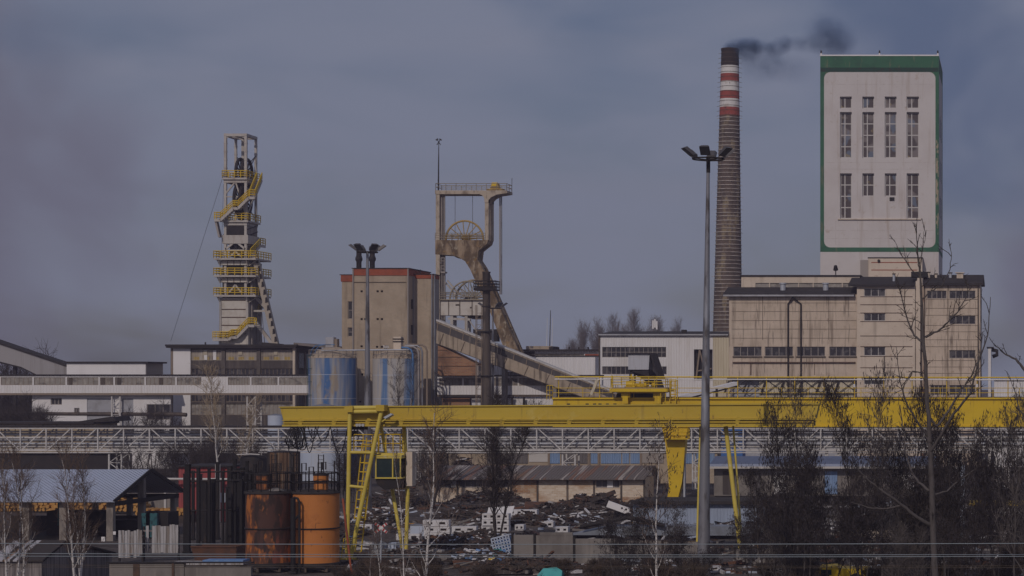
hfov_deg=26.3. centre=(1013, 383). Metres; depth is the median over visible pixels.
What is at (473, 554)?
overhead wire
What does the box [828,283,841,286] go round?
window
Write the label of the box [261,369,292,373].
window
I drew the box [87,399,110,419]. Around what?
door
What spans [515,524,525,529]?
white block
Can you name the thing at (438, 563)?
scrub bush
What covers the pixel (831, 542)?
thicket tree
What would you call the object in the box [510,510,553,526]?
scrap heap
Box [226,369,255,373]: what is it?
window
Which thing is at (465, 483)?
window
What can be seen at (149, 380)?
window
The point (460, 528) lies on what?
white block
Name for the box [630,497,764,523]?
flat store
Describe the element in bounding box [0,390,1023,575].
ground
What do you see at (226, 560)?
plank pile
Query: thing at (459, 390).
building
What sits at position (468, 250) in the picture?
concrete headframe
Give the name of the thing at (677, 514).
thicket tree
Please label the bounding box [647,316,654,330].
poplar tree
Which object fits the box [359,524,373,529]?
white block
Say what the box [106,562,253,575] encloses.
garden wall
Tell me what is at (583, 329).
poplar tree
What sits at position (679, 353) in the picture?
corrugated hall
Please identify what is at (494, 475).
bare tree
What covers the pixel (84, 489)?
birch tree
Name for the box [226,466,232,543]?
steel post
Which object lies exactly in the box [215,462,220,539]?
steel post
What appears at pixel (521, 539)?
wall panel
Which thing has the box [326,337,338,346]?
vent box
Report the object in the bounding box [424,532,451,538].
white block
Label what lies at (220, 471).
cross pipe
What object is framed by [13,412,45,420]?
bare bush
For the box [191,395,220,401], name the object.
window
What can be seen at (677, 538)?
thicket tree
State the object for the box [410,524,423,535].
pale container
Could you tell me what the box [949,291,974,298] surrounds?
window
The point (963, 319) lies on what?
window
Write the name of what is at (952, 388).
window
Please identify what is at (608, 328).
poplar tree
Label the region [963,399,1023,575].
thicket tree
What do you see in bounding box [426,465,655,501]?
brick shed
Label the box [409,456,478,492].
scrap heap
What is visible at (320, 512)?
orange tank
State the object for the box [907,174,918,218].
window
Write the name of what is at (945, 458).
thicket tree
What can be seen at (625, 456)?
door
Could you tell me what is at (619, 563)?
scrub bush
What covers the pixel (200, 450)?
bare bush
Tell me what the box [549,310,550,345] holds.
aerial
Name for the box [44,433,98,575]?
birch tree
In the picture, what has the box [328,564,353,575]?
scrub bush
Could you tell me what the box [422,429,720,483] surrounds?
workshop row
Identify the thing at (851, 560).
thicket tree
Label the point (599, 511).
scrap heap
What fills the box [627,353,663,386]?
hopper house
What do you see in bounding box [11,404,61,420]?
bare bush
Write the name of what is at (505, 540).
wire crate
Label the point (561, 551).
wall panel
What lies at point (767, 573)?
scrub bush
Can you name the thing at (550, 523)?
white block
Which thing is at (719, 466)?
building
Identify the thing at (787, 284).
window
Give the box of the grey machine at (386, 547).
[367,541,400,553]
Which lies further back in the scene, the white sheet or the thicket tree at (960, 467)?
the white sheet
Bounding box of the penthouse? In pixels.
[860,257,922,282]
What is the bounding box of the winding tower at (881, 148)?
[820,50,942,278]
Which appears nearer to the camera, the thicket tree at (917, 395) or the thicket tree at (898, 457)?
the thicket tree at (917, 395)
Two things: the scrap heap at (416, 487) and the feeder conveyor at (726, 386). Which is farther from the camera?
the feeder conveyor at (726, 386)
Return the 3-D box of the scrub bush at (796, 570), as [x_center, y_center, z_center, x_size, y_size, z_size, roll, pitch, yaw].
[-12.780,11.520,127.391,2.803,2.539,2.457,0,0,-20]
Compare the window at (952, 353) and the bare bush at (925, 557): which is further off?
the window at (952, 353)
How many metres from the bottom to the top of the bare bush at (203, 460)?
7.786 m
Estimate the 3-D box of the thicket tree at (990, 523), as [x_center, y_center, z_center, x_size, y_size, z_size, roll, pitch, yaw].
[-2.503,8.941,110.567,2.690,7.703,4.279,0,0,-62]
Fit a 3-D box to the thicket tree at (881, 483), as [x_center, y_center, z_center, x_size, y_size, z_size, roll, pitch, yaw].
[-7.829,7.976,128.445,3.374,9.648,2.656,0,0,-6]
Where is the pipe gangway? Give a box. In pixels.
[321,349,408,356]
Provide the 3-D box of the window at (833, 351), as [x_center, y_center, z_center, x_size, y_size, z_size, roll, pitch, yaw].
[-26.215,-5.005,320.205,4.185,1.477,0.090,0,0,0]
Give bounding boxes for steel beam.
[590,490,615,502]
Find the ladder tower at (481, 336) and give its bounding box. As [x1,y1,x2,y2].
[475,305,482,404]
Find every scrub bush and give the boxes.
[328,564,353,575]
[349,557,378,575]
[357,555,375,573]
[369,567,402,575]
[370,563,407,575]
[372,560,390,575]
[409,550,439,572]
[410,562,444,575]
[428,560,445,575]
[469,561,497,575]
[470,566,496,575]
[550,555,575,575]
[582,555,615,575]
[584,555,617,575]
[604,567,627,575]
[611,558,622,572]
[638,551,658,575]
[644,559,675,575]
[654,555,712,575]
[674,560,711,575]
[755,557,778,575]
[785,556,828,575]
[859,560,888,575]
[931,557,970,575]
[975,561,1006,575]
[988,538,1023,574]
[991,555,1021,575]
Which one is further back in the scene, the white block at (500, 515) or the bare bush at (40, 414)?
the bare bush at (40, 414)
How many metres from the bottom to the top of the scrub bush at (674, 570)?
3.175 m
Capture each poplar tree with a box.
[564,338,576,348]
[569,329,588,348]
[571,317,592,348]
[587,313,618,348]
[591,333,597,348]
[592,316,621,343]
[618,306,641,330]
[627,311,649,330]
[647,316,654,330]
[649,313,681,330]
[650,313,681,330]
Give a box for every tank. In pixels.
[237,454,266,472]
[244,454,298,572]
[268,414,283,451]
[292,454,344,572]
[299,404,346,480]
[308,347,356,476]
[372,350,419,476]
[524,502,544,508]
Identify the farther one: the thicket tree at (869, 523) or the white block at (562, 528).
the white block at (562, 528)
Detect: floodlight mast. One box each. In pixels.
[349,243,385,511]
[478,302,507,399]
[681,145,734,574]
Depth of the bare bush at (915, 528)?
121.49 m
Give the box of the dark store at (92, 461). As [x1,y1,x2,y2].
[0,453,120,468]
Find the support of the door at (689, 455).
in the workshop row
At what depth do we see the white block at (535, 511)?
192.65 m
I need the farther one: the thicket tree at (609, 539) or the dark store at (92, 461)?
the dark store at (92, 461)
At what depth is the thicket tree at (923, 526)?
121.96 m
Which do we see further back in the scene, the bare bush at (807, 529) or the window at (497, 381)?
the window at (497, 381)
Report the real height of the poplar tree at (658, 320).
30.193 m
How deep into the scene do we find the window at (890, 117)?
355.58 m
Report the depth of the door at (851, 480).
236.11 m
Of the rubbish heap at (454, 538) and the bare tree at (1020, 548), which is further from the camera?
the rubbish heap at (454, 538)
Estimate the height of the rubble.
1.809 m
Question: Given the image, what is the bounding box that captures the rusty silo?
[267,450,299,489]
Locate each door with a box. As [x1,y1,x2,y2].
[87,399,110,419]
[122,399,132,424]
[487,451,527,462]
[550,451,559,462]
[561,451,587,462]
[591,451,597,462]
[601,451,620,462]
[622,451,628,462]
[630,451,639,462]
[686,451,714,462]
[723,471,734,493]
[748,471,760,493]
[774,471,785,493]
[825,471,836,493]
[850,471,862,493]
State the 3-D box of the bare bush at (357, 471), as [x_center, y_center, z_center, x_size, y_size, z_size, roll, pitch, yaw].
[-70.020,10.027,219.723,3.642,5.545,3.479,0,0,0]
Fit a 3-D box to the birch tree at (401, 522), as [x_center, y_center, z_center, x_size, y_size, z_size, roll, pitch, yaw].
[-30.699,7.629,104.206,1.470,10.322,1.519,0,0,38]
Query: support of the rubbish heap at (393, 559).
on the ground
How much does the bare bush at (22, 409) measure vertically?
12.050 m
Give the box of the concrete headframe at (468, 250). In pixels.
[435,138,524,353]
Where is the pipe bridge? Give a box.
[0,425,1023,489]
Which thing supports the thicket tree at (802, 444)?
on the ground
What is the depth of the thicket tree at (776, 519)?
123.09 m
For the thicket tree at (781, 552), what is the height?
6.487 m
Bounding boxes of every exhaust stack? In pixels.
[355,250,362,267]
[369,246,375,267]
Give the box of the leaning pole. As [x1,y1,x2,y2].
[342,498,351,570]
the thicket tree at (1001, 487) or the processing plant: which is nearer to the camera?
the thicket tree at (1001, 487)
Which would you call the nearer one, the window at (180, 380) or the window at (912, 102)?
the window at (180, 380)
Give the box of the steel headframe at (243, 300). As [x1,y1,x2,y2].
[171,133,278,343]
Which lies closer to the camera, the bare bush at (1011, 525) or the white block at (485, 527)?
the bare bush at (1011, 525)
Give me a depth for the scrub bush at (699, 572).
115.71 m
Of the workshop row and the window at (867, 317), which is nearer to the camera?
the workshop row
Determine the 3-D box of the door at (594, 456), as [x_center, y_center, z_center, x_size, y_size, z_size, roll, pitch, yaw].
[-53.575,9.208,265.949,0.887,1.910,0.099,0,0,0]
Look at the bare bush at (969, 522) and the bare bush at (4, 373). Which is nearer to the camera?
the bare bush at (969, 522)
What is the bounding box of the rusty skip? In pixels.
[190,544,244,560]
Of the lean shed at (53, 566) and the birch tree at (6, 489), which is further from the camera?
the lean shed at (53, 566)
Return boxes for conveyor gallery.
[0,374,306,454]
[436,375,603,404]
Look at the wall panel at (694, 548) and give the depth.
147.00 m
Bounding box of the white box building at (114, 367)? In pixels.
[64,362,166,373]
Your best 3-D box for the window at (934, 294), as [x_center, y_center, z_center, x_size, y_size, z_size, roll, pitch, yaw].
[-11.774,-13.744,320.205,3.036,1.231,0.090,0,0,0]
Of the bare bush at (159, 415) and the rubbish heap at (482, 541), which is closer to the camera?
the rubbish heap at (482, 541)
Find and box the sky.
[0,0,1023,389]
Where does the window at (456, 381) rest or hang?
in the building at (459, 390)
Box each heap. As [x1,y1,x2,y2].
[340,524,372,537]
[343,508,404,525]
[353,489,429,509]
[369,546,443,568]
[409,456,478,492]
[416,533,491,548]
[431,503,499,519]
[446,489,529,503]
[448,546,510,564]
[454,529,504,537]
[456,537,501,553]
[458,555,586,573]
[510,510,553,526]
[529,501,576,515]
[547,512,614,526]
[553,492,620,512]
[573,515,766,538]
[589,500,632,517]
[610,495,625,503]
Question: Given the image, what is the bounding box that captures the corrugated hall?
[597,330,729,396]
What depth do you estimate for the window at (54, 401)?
313.11 m
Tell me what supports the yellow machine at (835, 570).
on the ground
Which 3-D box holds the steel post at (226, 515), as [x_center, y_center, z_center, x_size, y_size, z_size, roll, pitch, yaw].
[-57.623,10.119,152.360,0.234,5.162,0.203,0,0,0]
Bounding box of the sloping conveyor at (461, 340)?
[436,319,616,404]
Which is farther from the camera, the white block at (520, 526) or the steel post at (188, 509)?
the white block at (520, 526)
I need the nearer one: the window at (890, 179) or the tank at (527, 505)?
the tank at (527, 505)
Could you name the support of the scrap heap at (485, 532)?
on the ground
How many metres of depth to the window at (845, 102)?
355.58 m
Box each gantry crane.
[279,403,819,559]
[546,374,1023,496]
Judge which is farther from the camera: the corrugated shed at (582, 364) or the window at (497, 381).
the corrugated shed at (582, 364)
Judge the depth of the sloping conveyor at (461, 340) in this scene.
289.00 m
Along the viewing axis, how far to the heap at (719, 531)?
170.00 m
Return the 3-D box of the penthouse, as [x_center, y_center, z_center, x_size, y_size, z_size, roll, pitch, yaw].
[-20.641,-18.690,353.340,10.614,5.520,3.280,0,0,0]
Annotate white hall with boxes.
[32,395,171,467]
[994,380,1023,466]
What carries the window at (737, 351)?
in the processing plant
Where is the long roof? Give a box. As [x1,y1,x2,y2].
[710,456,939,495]
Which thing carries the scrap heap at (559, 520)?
on the ground
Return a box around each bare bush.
[0,364,20,411]
[0,364,27,411]
[0,364,30,410]
[0,365,31,416]
[0,391,34,420]
[4,339,58,416]
[4,400,46,417]
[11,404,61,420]
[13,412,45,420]
[14,405,61,420]
[16,391,54,420]
[108,441,150,468]
[117,403,161,467]
[125,459,154,468]
[137,396,169,469]
[146,461,170,477]
[149,443,184,477]
[150,438,195,484]
[155,412,192,467]
[160,416,195,464]
[161,437,200,484]
[180,437,224,463]
[181,437,213,463]
[186,432,215,463]
[194,431,217,462]
[198,425,231,460]
[205,432,239,462]
[209,438,244,462]
[209,447,237,462]
[228,435,263,460]
[241,439,286,456]
[267,454,284,486]
[327,429,361,502]
[332,455,361,502]
[416,445,453,499]
[416,451,435,495]
[420,456,450,502]
[430,444,462,464]
[444,465,463,492]
[743,472,817,575]
[789,518,835,575]
[791,498,827,551]
[865,488,938,575]
[874,525,917,575]
[880,519,936,575]
[894,474,969,575]
[902,516,943,575]
[939,516,968,573]
[954,474,996,565]
[986,485,1023,561]
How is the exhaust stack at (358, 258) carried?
on the concrete tower building at (404, 303)
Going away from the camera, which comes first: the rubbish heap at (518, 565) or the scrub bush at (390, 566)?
the scrub bush at (390, 566)
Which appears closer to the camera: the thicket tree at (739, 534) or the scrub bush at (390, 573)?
the scrub bush at (390, 573)
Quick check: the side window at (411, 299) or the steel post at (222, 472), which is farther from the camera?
the side window at (411, 299)
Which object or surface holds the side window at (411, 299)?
in the concrete tower building at (404, 303)
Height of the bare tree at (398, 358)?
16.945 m
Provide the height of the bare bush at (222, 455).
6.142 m
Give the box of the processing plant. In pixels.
[723,265,984,466]
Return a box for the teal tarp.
[537,567,564,575]
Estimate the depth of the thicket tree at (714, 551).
117.61 m
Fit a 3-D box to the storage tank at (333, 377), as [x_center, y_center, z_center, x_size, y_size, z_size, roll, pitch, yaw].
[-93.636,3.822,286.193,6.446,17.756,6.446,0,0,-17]
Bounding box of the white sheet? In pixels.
[487,506,514,519]
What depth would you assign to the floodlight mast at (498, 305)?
289.86 m
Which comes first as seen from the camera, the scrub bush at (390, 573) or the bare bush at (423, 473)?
the scrub bush at (390, 573)
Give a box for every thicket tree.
[594,509,642,575]
[598,520,651,575]
[602,503,644,575]
[623,496,661,575]
[658,524,726,573]
[659,498,697,570]
[663,520,697,569]
[726,503,770,575]
[737,463,783,575]
[752,476,793,575]
[754,385,824,575]
[761,496,807,575]
[776,370,828,575]
[790,455,833,575]
[799,473,874,575]
[812,376,884,575]
[826,451,897,575]
[833,488,879,575]
[856,357,915,575]
[862,441,905,575]
[874,391,967,575]
[885,379,938,571]
[887,428,912,502]
[903,457,943,575]
[918,409,1008,575]
[919,399,980,575]
[926,487,964,575]
[929,480,1007,575]
[961,484,997,575]
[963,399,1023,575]
[987,477,1017,562]
[988,379,1023,575]
[1008,448,1023,555]
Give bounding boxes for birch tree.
[0,437,30,575]
[0,439,45,575]
[0,450,36,575]
[0,454,12,547]
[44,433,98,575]
[63,444,109,575]
[63,481,90,575]
[191,359,230,461]
[234,390,269,458]
[360,512,394,575]
[360,532,377,575]
[386,433,417,575]
[398,399,459,575]
[634,414,682,575]
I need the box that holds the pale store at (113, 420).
[0,416,131,468]
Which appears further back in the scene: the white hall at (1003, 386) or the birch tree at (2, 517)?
the white hall at (1003, 386)
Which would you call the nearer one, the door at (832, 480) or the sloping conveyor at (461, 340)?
the door at (832, 480)
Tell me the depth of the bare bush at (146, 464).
217.74 m
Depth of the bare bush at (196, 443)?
234.10 m
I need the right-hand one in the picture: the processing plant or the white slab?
the processing plant
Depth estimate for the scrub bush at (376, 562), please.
131.15 m
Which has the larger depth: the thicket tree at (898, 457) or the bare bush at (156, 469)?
the bare bush at (156, 469)
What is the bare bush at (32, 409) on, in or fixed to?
on the ground
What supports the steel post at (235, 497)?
on the ground
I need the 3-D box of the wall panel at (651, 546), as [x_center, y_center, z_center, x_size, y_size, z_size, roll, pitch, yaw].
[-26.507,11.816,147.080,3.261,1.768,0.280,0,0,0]
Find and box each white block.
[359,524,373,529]
[396,533,421,539]
[423,520,450,525]
[424,526,451,532]
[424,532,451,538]
[452,526,477,532]
[481,526,492,528]
[482,513,492,518]
[482,519,492,525]
[496,513,510,518]
[496,519,509,525]
[497,525,510,531]
[512,509,523,514]
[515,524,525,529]
[523,509,538,513]
[539,521,554,526]
[555,526,569,531]
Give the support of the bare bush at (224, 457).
on the ground
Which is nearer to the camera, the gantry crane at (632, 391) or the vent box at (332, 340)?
the gantry crane at (632, 391)
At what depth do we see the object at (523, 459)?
265.92 m
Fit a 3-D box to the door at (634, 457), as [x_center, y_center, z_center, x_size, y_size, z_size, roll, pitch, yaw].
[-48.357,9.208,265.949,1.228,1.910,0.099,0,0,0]
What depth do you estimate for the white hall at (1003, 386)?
318.00 m
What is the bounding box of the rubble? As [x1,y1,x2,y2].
[334,499,1023,575]
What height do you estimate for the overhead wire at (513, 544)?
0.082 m
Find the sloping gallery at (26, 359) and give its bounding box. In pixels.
[0,339,66,409]
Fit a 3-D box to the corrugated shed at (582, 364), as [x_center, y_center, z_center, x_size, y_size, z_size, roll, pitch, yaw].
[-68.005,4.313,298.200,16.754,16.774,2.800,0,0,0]
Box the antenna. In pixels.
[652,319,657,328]
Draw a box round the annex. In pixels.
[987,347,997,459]
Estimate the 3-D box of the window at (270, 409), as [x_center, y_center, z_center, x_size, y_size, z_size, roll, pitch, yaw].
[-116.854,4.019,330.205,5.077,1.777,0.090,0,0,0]
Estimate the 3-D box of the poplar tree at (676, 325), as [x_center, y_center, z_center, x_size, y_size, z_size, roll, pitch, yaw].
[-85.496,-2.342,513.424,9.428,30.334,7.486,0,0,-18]
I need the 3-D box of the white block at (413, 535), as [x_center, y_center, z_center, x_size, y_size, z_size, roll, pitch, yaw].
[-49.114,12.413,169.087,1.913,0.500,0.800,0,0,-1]
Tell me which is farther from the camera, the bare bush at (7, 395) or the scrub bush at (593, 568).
the bare bush at (7, 395)
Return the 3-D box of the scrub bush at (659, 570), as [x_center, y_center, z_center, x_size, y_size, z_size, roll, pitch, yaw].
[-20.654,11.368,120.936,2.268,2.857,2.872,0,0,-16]
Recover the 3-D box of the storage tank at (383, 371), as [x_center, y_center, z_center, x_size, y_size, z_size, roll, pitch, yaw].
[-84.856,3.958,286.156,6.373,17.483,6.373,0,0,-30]
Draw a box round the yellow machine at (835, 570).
[816,564,869,575]
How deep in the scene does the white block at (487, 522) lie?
178.48 m
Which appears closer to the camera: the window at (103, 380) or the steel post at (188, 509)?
the steel post at (188, 509)
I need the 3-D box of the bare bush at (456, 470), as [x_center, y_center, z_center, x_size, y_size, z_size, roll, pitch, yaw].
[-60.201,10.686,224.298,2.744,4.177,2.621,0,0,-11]
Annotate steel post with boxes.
[182,474,184,552]
[183,464,192,553]
[191,470,195,539]
[196,467,200,545]
[200,474,202,540]
[200,482,206,543]
[207,468,210,543]
[211,479,215,543]
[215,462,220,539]
[221,471,224,543]
[225,487,227,543]
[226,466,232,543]
[231,482,233,543]
[232,459,236,543]
[236,468,239,543]
[239,479,242,543]
[242,476,244,543]
[253,464,256,489]
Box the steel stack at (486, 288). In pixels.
[473,272,499,404]
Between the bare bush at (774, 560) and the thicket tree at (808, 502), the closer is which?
the thicket tree at (808, 502)
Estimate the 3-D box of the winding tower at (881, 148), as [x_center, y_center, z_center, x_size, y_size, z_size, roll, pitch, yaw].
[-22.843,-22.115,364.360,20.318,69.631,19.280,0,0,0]
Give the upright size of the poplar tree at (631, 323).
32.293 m
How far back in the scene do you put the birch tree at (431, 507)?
108.17 m
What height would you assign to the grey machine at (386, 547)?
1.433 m
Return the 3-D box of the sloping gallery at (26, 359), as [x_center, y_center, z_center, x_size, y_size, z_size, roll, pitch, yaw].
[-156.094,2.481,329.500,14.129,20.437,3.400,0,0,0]
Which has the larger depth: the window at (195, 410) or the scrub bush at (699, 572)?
the window at (195, 410)
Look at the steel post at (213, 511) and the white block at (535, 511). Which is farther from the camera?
the white block at (535, 511)
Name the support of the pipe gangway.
attached to the storage tank at (383, 371)
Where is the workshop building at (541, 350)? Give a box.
[523,346,597,355]
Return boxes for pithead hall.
[165,342,341,463]
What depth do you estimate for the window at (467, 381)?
291.49 m
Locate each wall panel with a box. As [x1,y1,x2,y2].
[511,533,532,557]
[533,532,572,560]
[573,536,614,563]
[615,539,660,562]
[661,540,697,563]
[733,547,782,562]
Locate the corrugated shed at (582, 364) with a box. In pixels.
[479,355,598,397]
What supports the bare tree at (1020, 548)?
on the ground
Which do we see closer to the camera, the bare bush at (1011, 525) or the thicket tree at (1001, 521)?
the thicket tree at (1001, 521)
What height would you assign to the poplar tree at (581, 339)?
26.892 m
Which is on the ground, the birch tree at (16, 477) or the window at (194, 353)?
the birch tree at (16, 477)
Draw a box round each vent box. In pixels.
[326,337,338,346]
[393,337,403,348]
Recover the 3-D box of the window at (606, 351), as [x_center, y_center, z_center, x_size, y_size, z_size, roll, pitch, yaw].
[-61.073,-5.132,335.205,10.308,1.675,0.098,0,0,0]
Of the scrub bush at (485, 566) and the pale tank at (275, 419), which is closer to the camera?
the scrub bush at (485, 566)
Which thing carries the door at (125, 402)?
in the white hall at (80, 403)
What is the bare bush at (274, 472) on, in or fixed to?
on the ground
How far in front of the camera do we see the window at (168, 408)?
313.11 m
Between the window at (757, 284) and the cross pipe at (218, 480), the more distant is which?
the window at (757, 284)
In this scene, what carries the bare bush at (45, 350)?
on the ground
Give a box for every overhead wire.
[0,543,1023,544]
[0,553,1023,554]
[18,556,1023,556]
[122,565,278,565]
[123,567,1023,567]
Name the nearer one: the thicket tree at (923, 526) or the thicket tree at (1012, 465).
the thicket tree at (1012, 465)
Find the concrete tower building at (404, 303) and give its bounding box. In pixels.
[339,268,441,473]
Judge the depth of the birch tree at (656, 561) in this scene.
104.34 m
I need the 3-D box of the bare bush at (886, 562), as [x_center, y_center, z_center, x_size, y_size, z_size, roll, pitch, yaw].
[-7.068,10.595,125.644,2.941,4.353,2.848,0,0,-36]
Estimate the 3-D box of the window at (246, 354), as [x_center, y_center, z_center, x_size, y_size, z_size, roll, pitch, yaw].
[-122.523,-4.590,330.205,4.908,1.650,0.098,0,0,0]
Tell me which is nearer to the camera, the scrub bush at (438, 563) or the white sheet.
the scrub bush at (438, 563)
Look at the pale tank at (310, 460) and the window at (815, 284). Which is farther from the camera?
the window at (815, 284)
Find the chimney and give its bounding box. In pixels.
[712,47,742,330]
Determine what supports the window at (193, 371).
in the pithead hall
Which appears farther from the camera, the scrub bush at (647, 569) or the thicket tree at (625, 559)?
the scrub bush at (647, 569)
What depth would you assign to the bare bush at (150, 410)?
303.69 m
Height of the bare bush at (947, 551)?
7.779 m
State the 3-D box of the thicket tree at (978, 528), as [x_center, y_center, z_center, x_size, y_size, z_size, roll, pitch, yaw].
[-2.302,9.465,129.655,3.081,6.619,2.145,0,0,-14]
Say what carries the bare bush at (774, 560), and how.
on the ground
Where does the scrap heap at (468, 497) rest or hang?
on the ground
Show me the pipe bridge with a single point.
(566, 446)
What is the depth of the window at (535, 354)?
345.23 m
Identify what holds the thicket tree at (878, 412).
on the ground
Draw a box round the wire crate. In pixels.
[491,533,514,552]
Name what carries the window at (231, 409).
in the pithead hall
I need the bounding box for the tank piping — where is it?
[401,344,427,472]
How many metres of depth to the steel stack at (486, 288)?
283.52 m
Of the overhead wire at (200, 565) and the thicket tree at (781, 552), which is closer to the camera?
the overhead wire at (200, 565)
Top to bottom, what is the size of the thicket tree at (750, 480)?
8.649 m
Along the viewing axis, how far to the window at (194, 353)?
330.22 m
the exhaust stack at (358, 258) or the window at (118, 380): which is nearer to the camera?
the exhaust stack at (358, 258)
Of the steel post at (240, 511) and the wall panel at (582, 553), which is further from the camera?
the steel post at (240, 511)
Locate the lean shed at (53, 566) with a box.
[0,540,116,575]
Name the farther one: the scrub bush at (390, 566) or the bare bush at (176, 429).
the bare bush at (176, 429)
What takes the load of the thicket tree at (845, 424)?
on the ground
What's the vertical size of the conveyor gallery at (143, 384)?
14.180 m
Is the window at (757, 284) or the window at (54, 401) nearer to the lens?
the window at (54, 401)
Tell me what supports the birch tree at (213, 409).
on the ground
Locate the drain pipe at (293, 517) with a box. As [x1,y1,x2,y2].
[288,497,300,572]
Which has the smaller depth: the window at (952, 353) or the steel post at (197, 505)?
the steel post at (197, 505)
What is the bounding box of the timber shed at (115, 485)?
[0,468,182,540]
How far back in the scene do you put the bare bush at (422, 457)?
228.19 m
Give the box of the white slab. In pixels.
[606,501,629,512]
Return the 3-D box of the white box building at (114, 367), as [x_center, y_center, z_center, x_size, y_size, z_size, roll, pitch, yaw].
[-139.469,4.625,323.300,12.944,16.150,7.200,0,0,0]
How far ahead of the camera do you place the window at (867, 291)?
319.67 m
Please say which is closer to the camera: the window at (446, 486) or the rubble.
the rubble
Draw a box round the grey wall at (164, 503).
[127,493,177,507]
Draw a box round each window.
[1,377,31,384]
[34,377,64,384]
[51,398,61,404]
[67,377,97,384]
[100,377,112,384]
[115,377,143,384]
[146,377,174,384]
[147,404,170,419]
[177,377,200,384]
[191,350,220,359]
[191,369,220,373]
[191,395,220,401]
[191,404,220,414]
[226,350,255,359]
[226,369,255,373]
[226,395,254,401]
[226,404,254,414]
[228,377,249,384]
[252,377,277,384]
[261,350,292,359]
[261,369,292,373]
[262,395,292,401]
[262,404,292,414]
[279,377,306,384]
[299,353,303,367]
[348,301,351,318]
[348,327,351,336]
[411,299,412,334]
[434,480,455,487]
[439,378,461,385]
[460,480,481,487]
[464,378,480,385]
[494,378,517,385]
[519,378,546,385]
[535,354,583,354]
[596,480,619,487]
[602,347,665,356]
[602,366,666,373]
[733,347,761,355]
[756,283,768,286]
[765,347,792,355]
[770,283,779,286]
[786,283,797,286]
[797,347,824,355]
[799,283,812,286]
[814,283,822,286]
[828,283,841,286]
[829,347,856,355]
[840,97,851,107]
[840,112,851,157]
[840,174,851,218]
[863,97,873,107]
[863,112,873,157]
[863,174,873,195]
[864,288,884,295]
[864,314,884,320]
[864,347,884,355]
[864,378,884,384]
[885,97,896,107]
[885,112,896,157]
[885,174,896,195]
[907,97,918,107]
[907,112,918,157]
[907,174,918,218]
[927,291,946,298]
[930,385,945,394]
[941,122,941,219]
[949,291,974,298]
[949,316,974,323]
[949,350,974,357]
[949,385,974,394]
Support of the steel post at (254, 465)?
on the ground
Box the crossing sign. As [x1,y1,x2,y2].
[375,523,387,561]
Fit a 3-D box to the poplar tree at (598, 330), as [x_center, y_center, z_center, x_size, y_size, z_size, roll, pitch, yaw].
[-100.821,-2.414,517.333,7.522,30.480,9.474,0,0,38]
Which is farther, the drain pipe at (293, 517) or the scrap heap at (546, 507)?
the scrap heap at (546, 507)
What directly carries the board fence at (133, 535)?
on the ground
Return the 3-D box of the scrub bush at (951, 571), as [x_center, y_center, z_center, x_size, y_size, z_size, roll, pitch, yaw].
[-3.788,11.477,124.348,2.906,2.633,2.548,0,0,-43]
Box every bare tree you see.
[386,353,410,456]
[390,369,405,448]
[392,349,421,451]
[409,405,468,505]
[433,363,452,464]
[471,387,541,536]
[851,218,990,575]
[988,458,1023,575]
[989,337,1023,415]
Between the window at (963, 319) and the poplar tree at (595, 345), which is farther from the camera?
the poplar tree at (595, 345)
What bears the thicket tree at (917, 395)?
on the ground
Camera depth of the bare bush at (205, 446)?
231.04 m
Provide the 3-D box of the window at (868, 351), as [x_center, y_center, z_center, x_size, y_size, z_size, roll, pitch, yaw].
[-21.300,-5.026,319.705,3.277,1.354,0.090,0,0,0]
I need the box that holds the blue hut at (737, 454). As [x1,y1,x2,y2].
[721,429,745,455]
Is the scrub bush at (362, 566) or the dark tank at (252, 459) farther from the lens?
the dark tank at (252, 459)
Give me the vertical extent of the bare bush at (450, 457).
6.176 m
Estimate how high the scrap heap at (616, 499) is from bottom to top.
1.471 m
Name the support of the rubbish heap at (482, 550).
on the ground
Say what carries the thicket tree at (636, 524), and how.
on the ground
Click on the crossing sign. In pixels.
(382, 527)
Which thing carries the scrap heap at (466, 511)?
on the ground
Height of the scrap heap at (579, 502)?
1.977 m
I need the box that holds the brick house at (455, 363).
[438,345,480,375]
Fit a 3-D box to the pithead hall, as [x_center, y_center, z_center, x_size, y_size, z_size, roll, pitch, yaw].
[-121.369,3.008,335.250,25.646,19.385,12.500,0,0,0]
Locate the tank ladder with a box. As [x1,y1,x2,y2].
[307,344,334,405]
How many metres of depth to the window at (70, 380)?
312.11 m
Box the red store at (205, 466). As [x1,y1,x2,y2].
[168,463,239,521]
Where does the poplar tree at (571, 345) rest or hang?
on the ground
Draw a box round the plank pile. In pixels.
[174,559,249,566]
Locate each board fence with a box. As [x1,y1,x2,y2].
[118,529,143,561]
[143,524,179,560]
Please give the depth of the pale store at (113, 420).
268.00 m
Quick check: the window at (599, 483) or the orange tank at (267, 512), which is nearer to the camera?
the orange tank at (267, 512)
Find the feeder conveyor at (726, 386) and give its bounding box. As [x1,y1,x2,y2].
[676,382,736,396]
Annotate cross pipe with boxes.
[184,470,250,472]
[191,479,250,481]
[191,509,238,511]
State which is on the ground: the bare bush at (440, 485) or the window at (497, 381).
the bare bush at (440, 485)

